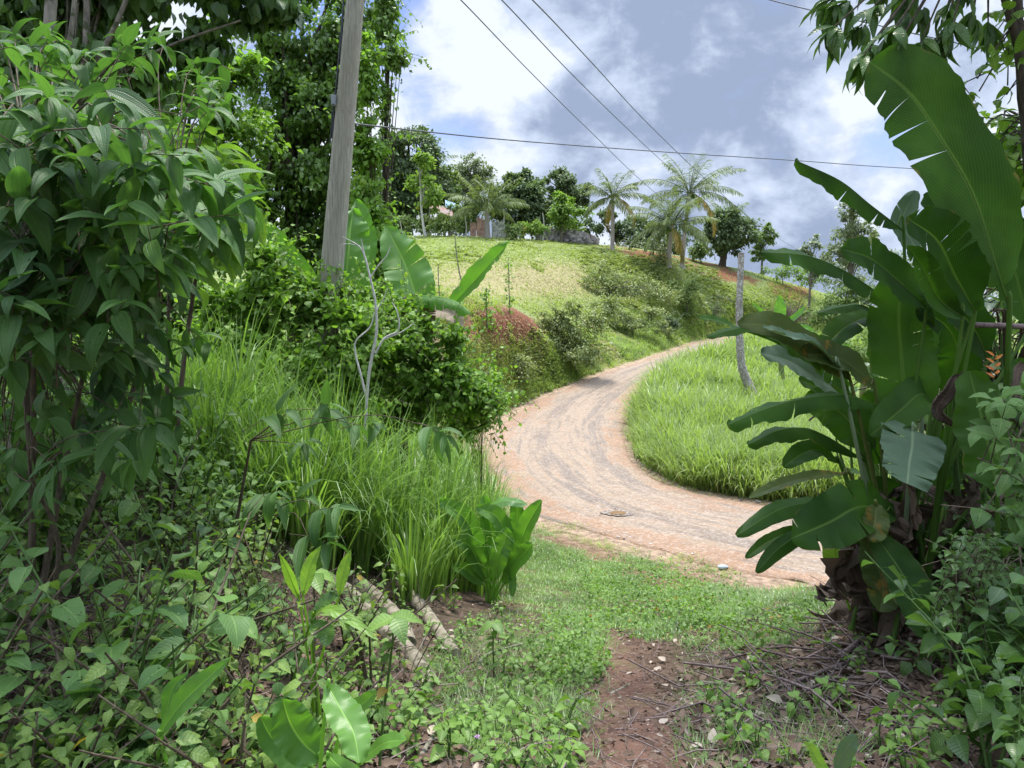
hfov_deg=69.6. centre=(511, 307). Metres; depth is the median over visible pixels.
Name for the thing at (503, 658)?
seedling
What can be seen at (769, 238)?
broadleaf tree
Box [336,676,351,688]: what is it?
seedling
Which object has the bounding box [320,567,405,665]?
pointed leaf weed
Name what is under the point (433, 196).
broadleaf tree
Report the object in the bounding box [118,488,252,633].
heart leaved weed
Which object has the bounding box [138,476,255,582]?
heart leaved weed
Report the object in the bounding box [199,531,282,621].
heart leaved weed
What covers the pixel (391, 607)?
fallen log
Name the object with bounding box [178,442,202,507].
leafy weed
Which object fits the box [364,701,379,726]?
seedling
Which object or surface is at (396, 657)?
seedling
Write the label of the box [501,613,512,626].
seedling
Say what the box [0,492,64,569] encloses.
heart leaved weed
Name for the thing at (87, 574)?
heart leaved weed
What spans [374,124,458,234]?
broadleaf tree
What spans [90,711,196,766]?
heart leaved weed
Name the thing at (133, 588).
pointed leaf weed
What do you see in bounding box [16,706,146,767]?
pointed leaf weed
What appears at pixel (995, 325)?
fallen branch
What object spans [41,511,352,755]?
pointed leaf weed
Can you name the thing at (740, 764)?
seedling
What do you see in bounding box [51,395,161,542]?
leafy weed
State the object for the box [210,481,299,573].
leafy weed
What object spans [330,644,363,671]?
seedling
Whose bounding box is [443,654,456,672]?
seedling
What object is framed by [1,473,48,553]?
leafy weed
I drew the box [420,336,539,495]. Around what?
vine thicket
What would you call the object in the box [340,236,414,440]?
dead sapling
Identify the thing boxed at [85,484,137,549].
leafy weed
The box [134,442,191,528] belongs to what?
leafy weed
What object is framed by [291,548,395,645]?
pointed leaf weed
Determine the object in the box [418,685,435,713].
seedling
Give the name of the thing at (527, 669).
seedling
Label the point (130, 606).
heart leaved weed
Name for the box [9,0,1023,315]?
sky
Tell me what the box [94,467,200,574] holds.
leafy weed
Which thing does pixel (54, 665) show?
heart leaved weed
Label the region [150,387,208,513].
leafy weed
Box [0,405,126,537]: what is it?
leafy weed
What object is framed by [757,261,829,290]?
bush
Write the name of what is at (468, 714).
seedling
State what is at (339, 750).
seedling
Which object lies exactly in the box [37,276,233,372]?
background tree
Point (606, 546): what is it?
road edge tufts
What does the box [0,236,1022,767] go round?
ground
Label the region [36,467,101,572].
leafy weed
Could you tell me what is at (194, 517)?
leafy weed
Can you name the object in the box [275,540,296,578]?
pointed leaf weed
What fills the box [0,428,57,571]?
leafy weed
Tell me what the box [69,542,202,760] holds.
heart leaved weed
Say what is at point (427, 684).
seedling
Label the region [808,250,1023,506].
background thicket
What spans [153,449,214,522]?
leafy weed
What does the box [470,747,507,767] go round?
seedling
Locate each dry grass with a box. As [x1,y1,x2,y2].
[445,257,655,404]
[501,527,830,656]
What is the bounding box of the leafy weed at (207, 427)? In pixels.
[126,392,253,498]
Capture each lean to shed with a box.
[429,205,453,234]
[445,200,456,235]
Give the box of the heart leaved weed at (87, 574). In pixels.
[80,542,214,687]
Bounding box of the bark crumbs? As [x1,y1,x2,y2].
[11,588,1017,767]
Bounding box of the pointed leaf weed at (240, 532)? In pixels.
[207,498,261,559]
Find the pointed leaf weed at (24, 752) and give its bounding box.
[0,661,65,767]
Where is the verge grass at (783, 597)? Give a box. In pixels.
[497,521,835,666]
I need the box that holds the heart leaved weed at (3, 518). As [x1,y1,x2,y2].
[0,515,24,549]
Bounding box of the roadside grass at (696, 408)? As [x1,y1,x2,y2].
[611,319,1022,501]
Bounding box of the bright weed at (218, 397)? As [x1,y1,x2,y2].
[201,390,227,421]
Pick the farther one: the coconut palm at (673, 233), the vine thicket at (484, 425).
the coconut palm at (673, 233)
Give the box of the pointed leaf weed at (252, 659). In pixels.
[199,579,279,706]
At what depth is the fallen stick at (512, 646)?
5.20 m
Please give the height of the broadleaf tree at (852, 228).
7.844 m
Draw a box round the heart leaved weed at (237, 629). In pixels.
[9,526,272,750]
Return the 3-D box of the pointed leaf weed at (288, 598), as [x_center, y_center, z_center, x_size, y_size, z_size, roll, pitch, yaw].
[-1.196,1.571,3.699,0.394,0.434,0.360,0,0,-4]
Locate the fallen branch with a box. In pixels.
[975,322,1023,328]
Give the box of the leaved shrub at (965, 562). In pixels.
[922,527,1021,682]
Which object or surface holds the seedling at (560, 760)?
on the ground at (524, 330)
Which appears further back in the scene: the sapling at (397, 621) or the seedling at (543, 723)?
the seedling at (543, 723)
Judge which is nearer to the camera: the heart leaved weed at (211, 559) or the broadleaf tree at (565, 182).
the heart leaved weed at (211, 559)
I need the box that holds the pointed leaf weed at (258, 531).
[210,510,269,585]
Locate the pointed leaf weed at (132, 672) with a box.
[0,580,174,767]
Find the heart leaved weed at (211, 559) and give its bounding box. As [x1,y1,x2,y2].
[162,553,268,684]
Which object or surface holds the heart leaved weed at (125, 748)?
on the ground at (524, 330)
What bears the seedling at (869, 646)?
on the ground at (524, 330)
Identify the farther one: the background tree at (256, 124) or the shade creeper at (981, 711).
the background tree at (256, 124)
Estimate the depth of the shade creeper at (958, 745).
2.49 m
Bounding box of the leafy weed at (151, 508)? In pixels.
[110,458,184,541]
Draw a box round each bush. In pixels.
[382,211,422,233]
[421,211,459,235]
[443,195,492,235]
[499,221,525,240]
[511,218,555,240]
[511,349,540,382]
[530,294,625,373]
[576,251,687,311]
[577,291,673,337]
[651,238,674,271]
[654,310,685,337]
[664,270,707,324]
[686,240,716,262]
[705,290,732,317]
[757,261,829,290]
[766,297,812,325]
[797,278,876,332]
[821,248,918,304]
[843,291,1023,390]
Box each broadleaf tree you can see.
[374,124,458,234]
[402,147,446,235]
[424,164,466,235]
[452,150,497,205]
[482,166,555,238]
[541,164,593,227]
[545,190,594,241]
[580,204,698,254]
[701,204,763,266]
[748,222,779,273]
[798,234,837,316]
[815,202,879,294]
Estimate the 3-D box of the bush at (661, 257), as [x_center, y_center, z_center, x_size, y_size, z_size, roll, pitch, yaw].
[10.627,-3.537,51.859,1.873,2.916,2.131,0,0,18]
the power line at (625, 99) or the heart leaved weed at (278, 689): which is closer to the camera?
the heart leaved weed at (278, 689)
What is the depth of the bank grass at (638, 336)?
39.08 m
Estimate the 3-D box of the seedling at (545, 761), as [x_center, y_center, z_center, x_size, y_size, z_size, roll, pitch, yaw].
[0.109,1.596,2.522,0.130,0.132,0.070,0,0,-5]
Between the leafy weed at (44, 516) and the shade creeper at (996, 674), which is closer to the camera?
the shade creeper at (996, 674)
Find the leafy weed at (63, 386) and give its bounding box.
[0,379,76,446]
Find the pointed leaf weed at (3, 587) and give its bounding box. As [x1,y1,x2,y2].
[0,567,24,609]
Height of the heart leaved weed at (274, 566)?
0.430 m
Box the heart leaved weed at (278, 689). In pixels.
[237,653,326,755]
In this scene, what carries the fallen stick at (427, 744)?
on the ground at (524, 330)
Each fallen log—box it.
[270,537,441,691]
[351,577,416,646]
[396,579,460,658]
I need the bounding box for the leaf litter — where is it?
[0,585,1023,767]
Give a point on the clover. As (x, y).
(590, 655)
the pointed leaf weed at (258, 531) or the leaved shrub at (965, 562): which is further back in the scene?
the pointed leaf weed at (258, 531)
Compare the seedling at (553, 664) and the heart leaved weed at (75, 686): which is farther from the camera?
the seedling at (553, 664)
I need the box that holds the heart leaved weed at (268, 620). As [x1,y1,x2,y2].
[245,582,332,681]
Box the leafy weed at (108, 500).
[88,396,149,520]
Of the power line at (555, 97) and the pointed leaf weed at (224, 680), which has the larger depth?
the power line at (555, 97)
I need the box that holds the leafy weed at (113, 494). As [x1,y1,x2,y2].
[42,490,120,574]
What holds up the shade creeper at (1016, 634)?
on the ground at (524, 330)
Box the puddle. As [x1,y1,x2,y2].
[610,511,625,514]
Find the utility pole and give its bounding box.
[309,0,363,423]
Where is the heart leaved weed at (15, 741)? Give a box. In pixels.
[0,721,72,767]
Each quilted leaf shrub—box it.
[0,18,269,632]
[28,417,179,654]
[133,111,274,534]
[218,478,360,610]
[222,379,464,610]
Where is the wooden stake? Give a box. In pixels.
[438,264,439,295]
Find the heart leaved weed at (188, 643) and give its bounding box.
[150,606,203,669]
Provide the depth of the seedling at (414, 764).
2.53 m
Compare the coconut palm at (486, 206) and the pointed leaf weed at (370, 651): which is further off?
the coconut palm at (486, 206)
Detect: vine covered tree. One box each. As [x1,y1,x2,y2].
[222,0,410,362]
[302,29,438,403]
[332,0,431,424]
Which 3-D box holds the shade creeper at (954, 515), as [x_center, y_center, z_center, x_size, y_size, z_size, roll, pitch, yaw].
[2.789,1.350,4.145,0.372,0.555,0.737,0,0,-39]
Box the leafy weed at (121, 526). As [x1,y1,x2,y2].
[57,502,141,594]
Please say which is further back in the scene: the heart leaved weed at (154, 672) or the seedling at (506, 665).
the seedling at (506, 665)
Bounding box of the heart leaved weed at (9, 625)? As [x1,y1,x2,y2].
[0,602,40,661]
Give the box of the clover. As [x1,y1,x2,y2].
[511,545,818,687]
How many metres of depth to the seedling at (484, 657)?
4.75 m
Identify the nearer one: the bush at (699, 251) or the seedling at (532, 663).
the seedling at (532, 663)
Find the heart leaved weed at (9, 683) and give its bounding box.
[0,595,193,752]
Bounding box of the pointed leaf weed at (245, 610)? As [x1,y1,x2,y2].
[209,580,262,643]
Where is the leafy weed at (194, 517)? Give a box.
[175,454,252,558]
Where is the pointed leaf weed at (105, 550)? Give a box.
[59,494,147,587]
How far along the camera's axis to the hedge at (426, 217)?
69.66 m
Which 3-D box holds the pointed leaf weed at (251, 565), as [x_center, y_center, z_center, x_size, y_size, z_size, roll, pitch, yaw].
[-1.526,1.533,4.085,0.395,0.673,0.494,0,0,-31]
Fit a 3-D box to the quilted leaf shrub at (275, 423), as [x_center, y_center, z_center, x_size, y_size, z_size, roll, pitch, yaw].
[-0.957,1.126,3.961,1.432,1.477,0.544,0,0,0]
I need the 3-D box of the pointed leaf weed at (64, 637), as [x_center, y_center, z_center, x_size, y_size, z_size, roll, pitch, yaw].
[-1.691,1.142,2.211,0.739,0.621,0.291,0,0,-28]
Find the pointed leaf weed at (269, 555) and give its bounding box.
[184,490,280,616]
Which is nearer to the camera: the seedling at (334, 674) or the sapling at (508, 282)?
the seedling at (334, 674)
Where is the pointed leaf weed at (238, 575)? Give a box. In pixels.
[221,542,335,651]
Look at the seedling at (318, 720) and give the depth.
2.81 m
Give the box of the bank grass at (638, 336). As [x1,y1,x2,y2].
[490,296,775,419]
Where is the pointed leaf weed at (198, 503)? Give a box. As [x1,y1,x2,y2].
[141,475,215,583]
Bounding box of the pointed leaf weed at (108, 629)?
[0,595,122,669]
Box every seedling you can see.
[156,655,232,765]
[256,678,406,767]
[279,546,381,727]
[305,650,353,686]
[311,703,332,734]
[316,650,340,678]
[323,742,351,762]
[324,737,340,752]
[325,723,336,750]
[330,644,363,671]
[331,731,372,762]
[333,737,354,763]
[336,665,372,698]
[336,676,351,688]
[350,664,378,690]
[350,688,389,723]
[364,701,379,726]
[366,697,395,722]
[368,723,376,745]
[374,647,385,675]
[374,683,391,707]
[375,671,399,703]
[375,704,410,733]
[378,721,401,757]
[389,647,409,670]
[389,678,402,694]
[393,682,429,725]
[394,687,420,707]
[395,598,410,609]
[400,705,429,755]
[400,714,426,745]
[401,695,442,716]
[404,755,429,767]
[409,665,434,695]
[411,654,439,687]
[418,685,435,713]
[418,687,440,717]
[423,617,441,636]
[426,703,468,744]
[429,631,450,651]
[429,716,464,762]
[430,637,445,650]
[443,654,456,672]
[446,714,478,753]
[447,594,461,612]
[447,657,459,676]
[447,672,460,682]
[449,620,466,639]
[450,713,481,734]
[451,629,462,646]
[452,672,468,693]
[454,695,475,717]
[459,611,471,630]
[459,644,469,658]
[462,695,495,726]
[467,705,487,744]
[468,617,483,634]
[469,696,492,731]
[470,675,492,693]
[470,741,507,767]
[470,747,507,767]
[472,610,486,621]
[474,706,506,736]
[480,673,491,691]
[483,651,491,665]
[483,726,502,750]
[490,647,514,680]
[490,693,517,711]
[492,601,507,617]
[495,656,512,675]
[497,676,519,699]
[498,681,511,695]
[498,687,537,726]
[498,714,526,759]
[498,759,513,767]
[499,627,518,643]
[499,745,535,767]
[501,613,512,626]
[502,636,511,646]
[503,623,518,636]
[503,689,516,707]
[506,725,543,767]
[507,696,543,738]
[508,647,532,682]
[518,712,544,745]
[519,676,538,696]
[524,658,537,669]
[525,756,551,767]
[526,740,585,767]
[531,677,547,695]
[537,680,558,702]
[538,708,570,736]
[541,654,556,681]
[541,714,589,752]
[542,734,579,767]
[543,701,557,724]
[544,651,558,673]
[546,686,595,734]
[555,664,578,679]
[694,680,722,712]
[710,687,738,719]
[712,689,758,747]
[716,707,739,735]
[718,683,742,712]
[731,652,758,686]
[733,755,754,767]
[735,720,771,761]
[746,663,772,689]
[747,647,777,669]
[766,741,800,765]
[786,690,812,722]
[801,738,825,754]
[804,733,858,767]
[810,624,843,651]
[812,677,837,705]
[825,675,841,697]
[826,677,856,710]
[832,738,866,767]
[839,650,859,665]
[848,652,866,673]
[852,630,885,658]
[865,706,901,745]
[879,707,910,759]
[886,738,951,767]
[887,746,914,767]
[895,698,916,725]
[903,723,932,754]
[910,730,927,752]
[912,702,964,759]
[913,646,935,666]
[916,695,940,714]
[925,723,944,737]
[930,683,967,707]
[933,659,948,694]
[943,671,981,693]
[954,718,977,747]
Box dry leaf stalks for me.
[627,575,968,737]
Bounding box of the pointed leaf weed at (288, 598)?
[243,573,300,656]
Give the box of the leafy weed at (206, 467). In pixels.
[156,407,236,527]
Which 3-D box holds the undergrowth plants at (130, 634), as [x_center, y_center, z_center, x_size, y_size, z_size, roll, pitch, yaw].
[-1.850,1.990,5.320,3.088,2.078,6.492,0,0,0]
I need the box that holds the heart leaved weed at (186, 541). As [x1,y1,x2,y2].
[184,507,240,589]
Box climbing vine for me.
[941,371,1023,633]
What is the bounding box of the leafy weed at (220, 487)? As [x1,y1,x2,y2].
[146,447,242,558]
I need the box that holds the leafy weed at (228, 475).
[174,427,296,541]
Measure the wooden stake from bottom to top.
1.667 m
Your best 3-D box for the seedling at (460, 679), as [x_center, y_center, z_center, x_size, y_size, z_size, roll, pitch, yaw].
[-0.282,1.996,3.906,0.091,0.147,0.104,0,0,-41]
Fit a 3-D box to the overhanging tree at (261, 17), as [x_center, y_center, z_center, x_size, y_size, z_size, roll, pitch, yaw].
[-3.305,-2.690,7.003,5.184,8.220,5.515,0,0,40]
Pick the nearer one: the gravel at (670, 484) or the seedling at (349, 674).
the seedling at (349, 674)
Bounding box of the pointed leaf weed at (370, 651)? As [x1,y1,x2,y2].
[308,569,458,701]
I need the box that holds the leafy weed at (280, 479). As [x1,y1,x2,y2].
[253,455,293,535]
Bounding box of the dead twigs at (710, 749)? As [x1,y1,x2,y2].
[0,559,1023,767]
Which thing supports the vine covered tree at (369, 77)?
on the ground at (524, 330)
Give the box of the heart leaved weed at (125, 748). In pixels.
[109,714,157,767]
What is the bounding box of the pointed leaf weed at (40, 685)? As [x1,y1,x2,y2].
[25,670,69,740]
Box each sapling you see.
[296,568,335,712]
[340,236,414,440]
[363,609,422,765]
[452,232,463,279]
[480,282,496,329]
[480,619,504,676]
[487,303,501,337]
[502,256,515,313]
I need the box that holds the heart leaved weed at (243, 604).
[209,584,267,651]
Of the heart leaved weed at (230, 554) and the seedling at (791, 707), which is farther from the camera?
the heart leaved weed at (230, 554)
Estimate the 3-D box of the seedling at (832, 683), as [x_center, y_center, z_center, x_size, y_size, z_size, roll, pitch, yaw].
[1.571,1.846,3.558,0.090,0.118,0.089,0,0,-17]
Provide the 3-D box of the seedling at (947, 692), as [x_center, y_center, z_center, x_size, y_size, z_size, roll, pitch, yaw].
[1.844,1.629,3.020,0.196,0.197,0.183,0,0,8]
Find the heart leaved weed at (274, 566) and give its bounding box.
[230,551,292,612]
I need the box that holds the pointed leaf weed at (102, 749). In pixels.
[42,665,193,766]
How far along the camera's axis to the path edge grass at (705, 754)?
3.18 m
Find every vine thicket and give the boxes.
[161,207,345,422]
[254,248,430,469]
[337,281,528,480]
[339,256,470,469]
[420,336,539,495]
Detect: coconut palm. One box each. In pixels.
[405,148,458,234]
[443,174,529,237]
[575,168,655,249]
[626,189,720,267]
[634,152,746,268]
[690,196,750,248]
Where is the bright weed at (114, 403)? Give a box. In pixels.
[70,336,159,426]
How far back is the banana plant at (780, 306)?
29.98 m
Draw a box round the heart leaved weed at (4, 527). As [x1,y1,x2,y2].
[0,498,25,531]
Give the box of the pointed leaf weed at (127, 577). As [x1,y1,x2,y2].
[80,521,222,639]
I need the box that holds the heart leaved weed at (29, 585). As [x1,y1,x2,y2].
[0,500,154,644]
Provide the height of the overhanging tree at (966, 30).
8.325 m
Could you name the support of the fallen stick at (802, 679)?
on the ground at (524, 330)
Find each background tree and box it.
[4,13,303,280]
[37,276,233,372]
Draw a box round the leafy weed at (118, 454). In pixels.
[0,451,122,490]
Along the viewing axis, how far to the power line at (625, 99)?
22.36 m
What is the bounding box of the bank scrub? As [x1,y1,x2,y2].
[506,294,764,394]
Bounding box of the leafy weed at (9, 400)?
[5,388,89,460]
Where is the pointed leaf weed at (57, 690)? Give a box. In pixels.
[13,657,104,747]
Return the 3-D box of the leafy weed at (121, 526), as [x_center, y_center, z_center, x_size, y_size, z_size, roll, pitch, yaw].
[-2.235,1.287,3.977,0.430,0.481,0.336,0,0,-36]
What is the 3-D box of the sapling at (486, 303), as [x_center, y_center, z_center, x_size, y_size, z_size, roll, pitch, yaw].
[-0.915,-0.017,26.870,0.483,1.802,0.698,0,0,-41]
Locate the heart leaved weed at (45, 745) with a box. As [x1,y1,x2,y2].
[5,714,98,757]
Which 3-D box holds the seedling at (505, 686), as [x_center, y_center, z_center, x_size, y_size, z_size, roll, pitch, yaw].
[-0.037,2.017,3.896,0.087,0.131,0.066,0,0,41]
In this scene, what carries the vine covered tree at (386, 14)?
on the ground at (524, 330)
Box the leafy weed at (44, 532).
[1,437,94,565]
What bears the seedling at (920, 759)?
on the ground at (524, 330)
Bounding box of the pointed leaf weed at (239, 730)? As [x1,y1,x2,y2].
[189,694,277,767]
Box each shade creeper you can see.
[861,551,1023,767]
[866,666,1023,766]
[870,612,966,680]
[892,535,1023,679]
[909,521,1020,573]
[911,579,1007,642]
[930,549,1022,624]
[931,538,1016,672]
[936,589,1023,717]
[943,502,1013,560]
[948,477,1021,512]
[960,479,1020,532]
[962,634,1023,732]
[965,563,1023,668]
[975,487,1022,595]
[976,560,1023,669]
[980,486,1023,554]
[988,572,1023,745]
[989,669,1023,767]
[1000,519,1014,527]
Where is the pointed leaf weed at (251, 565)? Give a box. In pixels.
[200,512,269,619]
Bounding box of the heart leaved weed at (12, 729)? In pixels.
[0,704,69,750]
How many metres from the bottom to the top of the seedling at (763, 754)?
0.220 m
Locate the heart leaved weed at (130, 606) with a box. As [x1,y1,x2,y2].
[30,581,184,673]
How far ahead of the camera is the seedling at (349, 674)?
3.29 m
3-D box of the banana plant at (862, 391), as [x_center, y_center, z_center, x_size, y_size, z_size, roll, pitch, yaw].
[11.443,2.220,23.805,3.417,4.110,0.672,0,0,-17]
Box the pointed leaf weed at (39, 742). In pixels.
[0,676,143,767]
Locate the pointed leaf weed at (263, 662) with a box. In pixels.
[183,605,298,695]
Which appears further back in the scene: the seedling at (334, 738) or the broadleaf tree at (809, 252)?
the broadleaf tree at (809, 252)
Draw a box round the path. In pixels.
[577,630,687,767]
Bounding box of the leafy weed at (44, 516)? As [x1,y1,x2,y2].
[2,457,94,547]
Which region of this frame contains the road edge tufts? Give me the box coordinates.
[484,435,806,593]
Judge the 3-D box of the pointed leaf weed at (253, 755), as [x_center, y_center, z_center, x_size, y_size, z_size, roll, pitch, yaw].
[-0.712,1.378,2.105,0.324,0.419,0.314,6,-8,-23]
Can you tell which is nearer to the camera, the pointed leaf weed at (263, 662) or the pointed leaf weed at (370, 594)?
the pointed leaf weed at (263, 662)
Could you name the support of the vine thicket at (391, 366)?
on the ground at (524, 330)
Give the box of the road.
[485,336,828,585]
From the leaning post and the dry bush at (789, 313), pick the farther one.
the dry bush at (789, 313)
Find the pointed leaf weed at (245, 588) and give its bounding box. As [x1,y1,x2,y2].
[171,560,263,618]
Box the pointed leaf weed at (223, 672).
[117,614,225,723]
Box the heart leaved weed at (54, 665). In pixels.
[7,607,140,692]
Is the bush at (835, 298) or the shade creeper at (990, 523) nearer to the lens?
the shade creeper at (990, 523)
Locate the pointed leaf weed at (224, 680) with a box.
[158,592,261,758]
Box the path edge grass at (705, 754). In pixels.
[513,630,741,767]
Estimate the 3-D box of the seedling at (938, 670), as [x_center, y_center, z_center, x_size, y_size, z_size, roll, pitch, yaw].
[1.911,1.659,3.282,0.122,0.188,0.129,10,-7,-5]
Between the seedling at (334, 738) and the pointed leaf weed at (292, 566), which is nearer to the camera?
the seedling at (334, 738)
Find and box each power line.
[355,123,911,168]
[460,0,716,240]
[501,0,724,215]
[532,0,795,248]
[770,0,1002,52]
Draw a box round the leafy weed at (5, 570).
[0,460,88,583]
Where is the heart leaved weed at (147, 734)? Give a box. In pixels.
[92,635,207,767]
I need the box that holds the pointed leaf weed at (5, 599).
[2,590,20,606]
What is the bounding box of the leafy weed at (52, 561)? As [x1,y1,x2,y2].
[36,513,81,577]
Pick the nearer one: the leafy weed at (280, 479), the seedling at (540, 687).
the seedling at (540, 687)
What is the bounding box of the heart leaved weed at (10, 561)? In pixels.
[0,553,24,567]
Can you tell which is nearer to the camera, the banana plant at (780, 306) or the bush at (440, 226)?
the banana plant at (780, 306)
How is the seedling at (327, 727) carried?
on the ground at (524, 330)
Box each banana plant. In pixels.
[264,199,508,469]
[753,295,813,379]
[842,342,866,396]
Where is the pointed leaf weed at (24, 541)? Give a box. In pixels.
[0,492,65,621]
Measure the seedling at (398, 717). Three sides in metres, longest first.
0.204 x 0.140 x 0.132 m
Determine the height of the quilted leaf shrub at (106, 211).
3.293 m
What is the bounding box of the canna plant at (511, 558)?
[438,495,541,602]
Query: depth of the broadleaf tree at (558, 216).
59.61 m
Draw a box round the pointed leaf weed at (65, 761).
[40,701,230,767]
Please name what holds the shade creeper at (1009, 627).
on the ground at (524, 330)
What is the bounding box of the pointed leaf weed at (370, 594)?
[343,569,386,615]
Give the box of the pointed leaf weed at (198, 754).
[97,668,326,767]
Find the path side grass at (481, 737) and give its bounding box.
[400,600,882,767]
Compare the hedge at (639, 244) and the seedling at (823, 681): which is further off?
the hedge at (639, 244)
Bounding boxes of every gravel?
[491,431,775,554]
[600,509,634,515]
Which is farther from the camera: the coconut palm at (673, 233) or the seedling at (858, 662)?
the coconut palm at (673, 233)
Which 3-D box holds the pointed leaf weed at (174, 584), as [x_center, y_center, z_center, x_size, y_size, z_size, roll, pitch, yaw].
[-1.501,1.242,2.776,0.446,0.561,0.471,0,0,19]
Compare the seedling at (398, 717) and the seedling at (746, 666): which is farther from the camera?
the seedling at (746, 666)
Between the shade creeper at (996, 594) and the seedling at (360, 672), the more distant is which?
the seedling at (360, 672)
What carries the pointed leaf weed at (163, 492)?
on the ground at (524, 330)
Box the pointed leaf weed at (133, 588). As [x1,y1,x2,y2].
[0,563,165,707]
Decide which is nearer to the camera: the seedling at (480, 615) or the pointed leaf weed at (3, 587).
the pointed leaf weed at (3, 587)
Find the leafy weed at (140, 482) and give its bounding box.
[111,445,161,519]
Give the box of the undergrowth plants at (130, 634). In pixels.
[0,483,456,729]
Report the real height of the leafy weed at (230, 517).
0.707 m
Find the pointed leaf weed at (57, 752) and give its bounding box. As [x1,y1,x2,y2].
[0,612,217,767]
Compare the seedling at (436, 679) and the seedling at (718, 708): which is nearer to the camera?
the seedling at (718, 708)
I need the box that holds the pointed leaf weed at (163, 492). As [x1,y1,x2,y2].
[91,426,207,571]
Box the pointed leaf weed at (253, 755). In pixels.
[207,688,316,767]
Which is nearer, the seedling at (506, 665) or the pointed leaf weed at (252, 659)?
the pointed leaf weed at (252, 659)
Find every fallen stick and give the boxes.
[419,715,447,760]
[477,643,522,663]
[609,683,629,693]
[701,680,737,685]
[773,656,860,692]
[838,633,867,657]
[952,677,994,701]
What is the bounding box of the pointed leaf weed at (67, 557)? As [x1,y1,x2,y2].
[63,544,162,646]
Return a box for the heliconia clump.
[698,43,1023,646]
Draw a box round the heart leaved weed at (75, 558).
[36,531,119,602]
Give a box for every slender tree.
[3,360,29,593]
[11,0,76,401]
[59,0,240,402]
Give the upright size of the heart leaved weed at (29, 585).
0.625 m
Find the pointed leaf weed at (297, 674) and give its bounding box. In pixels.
[186,619,407,767]
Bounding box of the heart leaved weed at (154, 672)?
[138,603,255,764]
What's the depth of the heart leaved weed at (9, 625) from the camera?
2.67 m
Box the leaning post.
[735,253,757,394]
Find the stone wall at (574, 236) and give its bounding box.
[535,228,599,244]
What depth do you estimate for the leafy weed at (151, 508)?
5.10 m
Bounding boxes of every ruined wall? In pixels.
[470,222,475,235]
[477,217,484,236]
[492,219,504,237]
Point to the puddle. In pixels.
(617, 512)
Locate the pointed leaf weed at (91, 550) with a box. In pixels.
[0,525,117,739]
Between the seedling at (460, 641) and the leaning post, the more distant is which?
the leaning post
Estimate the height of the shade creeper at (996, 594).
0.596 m
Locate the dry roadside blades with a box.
[619,336,837,496]
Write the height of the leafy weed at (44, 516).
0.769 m
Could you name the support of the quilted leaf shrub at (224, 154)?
on the ground at (524, 330)
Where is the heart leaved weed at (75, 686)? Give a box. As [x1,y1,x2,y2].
[10,681,233,767]
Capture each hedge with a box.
[405,213,436,235]
[436,214,491,235]
[540,217,587,231]
[604,234,681,251]
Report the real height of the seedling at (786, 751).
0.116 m
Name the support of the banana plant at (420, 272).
on the ground at (524, 330)
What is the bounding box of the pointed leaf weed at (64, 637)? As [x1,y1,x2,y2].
[0,620,88,669]
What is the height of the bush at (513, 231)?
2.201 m
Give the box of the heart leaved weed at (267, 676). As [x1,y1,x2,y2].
[226,652,319,716]
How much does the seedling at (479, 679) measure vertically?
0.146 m
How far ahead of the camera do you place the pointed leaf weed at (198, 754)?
1.94 m
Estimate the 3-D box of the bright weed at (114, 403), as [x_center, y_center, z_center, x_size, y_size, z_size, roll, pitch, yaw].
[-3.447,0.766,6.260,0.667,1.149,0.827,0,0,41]
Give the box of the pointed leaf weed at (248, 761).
[78,629,364,767]
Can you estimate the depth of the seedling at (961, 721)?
2.68 m
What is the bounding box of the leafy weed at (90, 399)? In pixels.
[44,356,133,412]
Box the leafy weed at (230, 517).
[199,468,281,571]
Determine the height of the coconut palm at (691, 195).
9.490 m
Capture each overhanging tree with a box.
[0,0,311,394]
[799,0,1023,174]
[964,1,1023,225]
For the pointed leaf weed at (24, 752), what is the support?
on the ground at (524, 330)
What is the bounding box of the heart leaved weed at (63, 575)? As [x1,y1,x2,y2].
[0,565,103,656]
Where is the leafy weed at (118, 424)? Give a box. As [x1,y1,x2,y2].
[61,385,147,494]
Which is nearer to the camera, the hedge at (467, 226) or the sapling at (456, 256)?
the sapling at (456, 256)
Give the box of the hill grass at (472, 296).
[378,235,829,421]
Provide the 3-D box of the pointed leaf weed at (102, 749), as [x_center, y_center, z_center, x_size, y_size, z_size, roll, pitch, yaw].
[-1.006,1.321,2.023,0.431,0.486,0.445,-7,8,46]
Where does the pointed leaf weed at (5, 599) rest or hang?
on the ground at (524, 330)
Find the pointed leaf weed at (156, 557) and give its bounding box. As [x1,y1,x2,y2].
[81,529,227,608]
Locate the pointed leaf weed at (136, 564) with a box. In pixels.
[77,492,316,685]
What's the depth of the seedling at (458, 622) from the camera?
5.32 m
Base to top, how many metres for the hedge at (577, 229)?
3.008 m
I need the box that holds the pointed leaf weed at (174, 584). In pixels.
[35,544,200,688]
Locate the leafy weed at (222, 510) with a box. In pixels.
[184,477,232,527]
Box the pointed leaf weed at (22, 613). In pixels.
[0,578,50,742]
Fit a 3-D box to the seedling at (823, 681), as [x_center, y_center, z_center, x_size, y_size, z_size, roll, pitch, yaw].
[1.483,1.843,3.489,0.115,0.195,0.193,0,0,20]
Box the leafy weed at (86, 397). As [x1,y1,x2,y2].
[77,381,100,443]
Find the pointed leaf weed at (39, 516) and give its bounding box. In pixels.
[0,496,44,596]
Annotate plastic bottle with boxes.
[718,565,727,569]

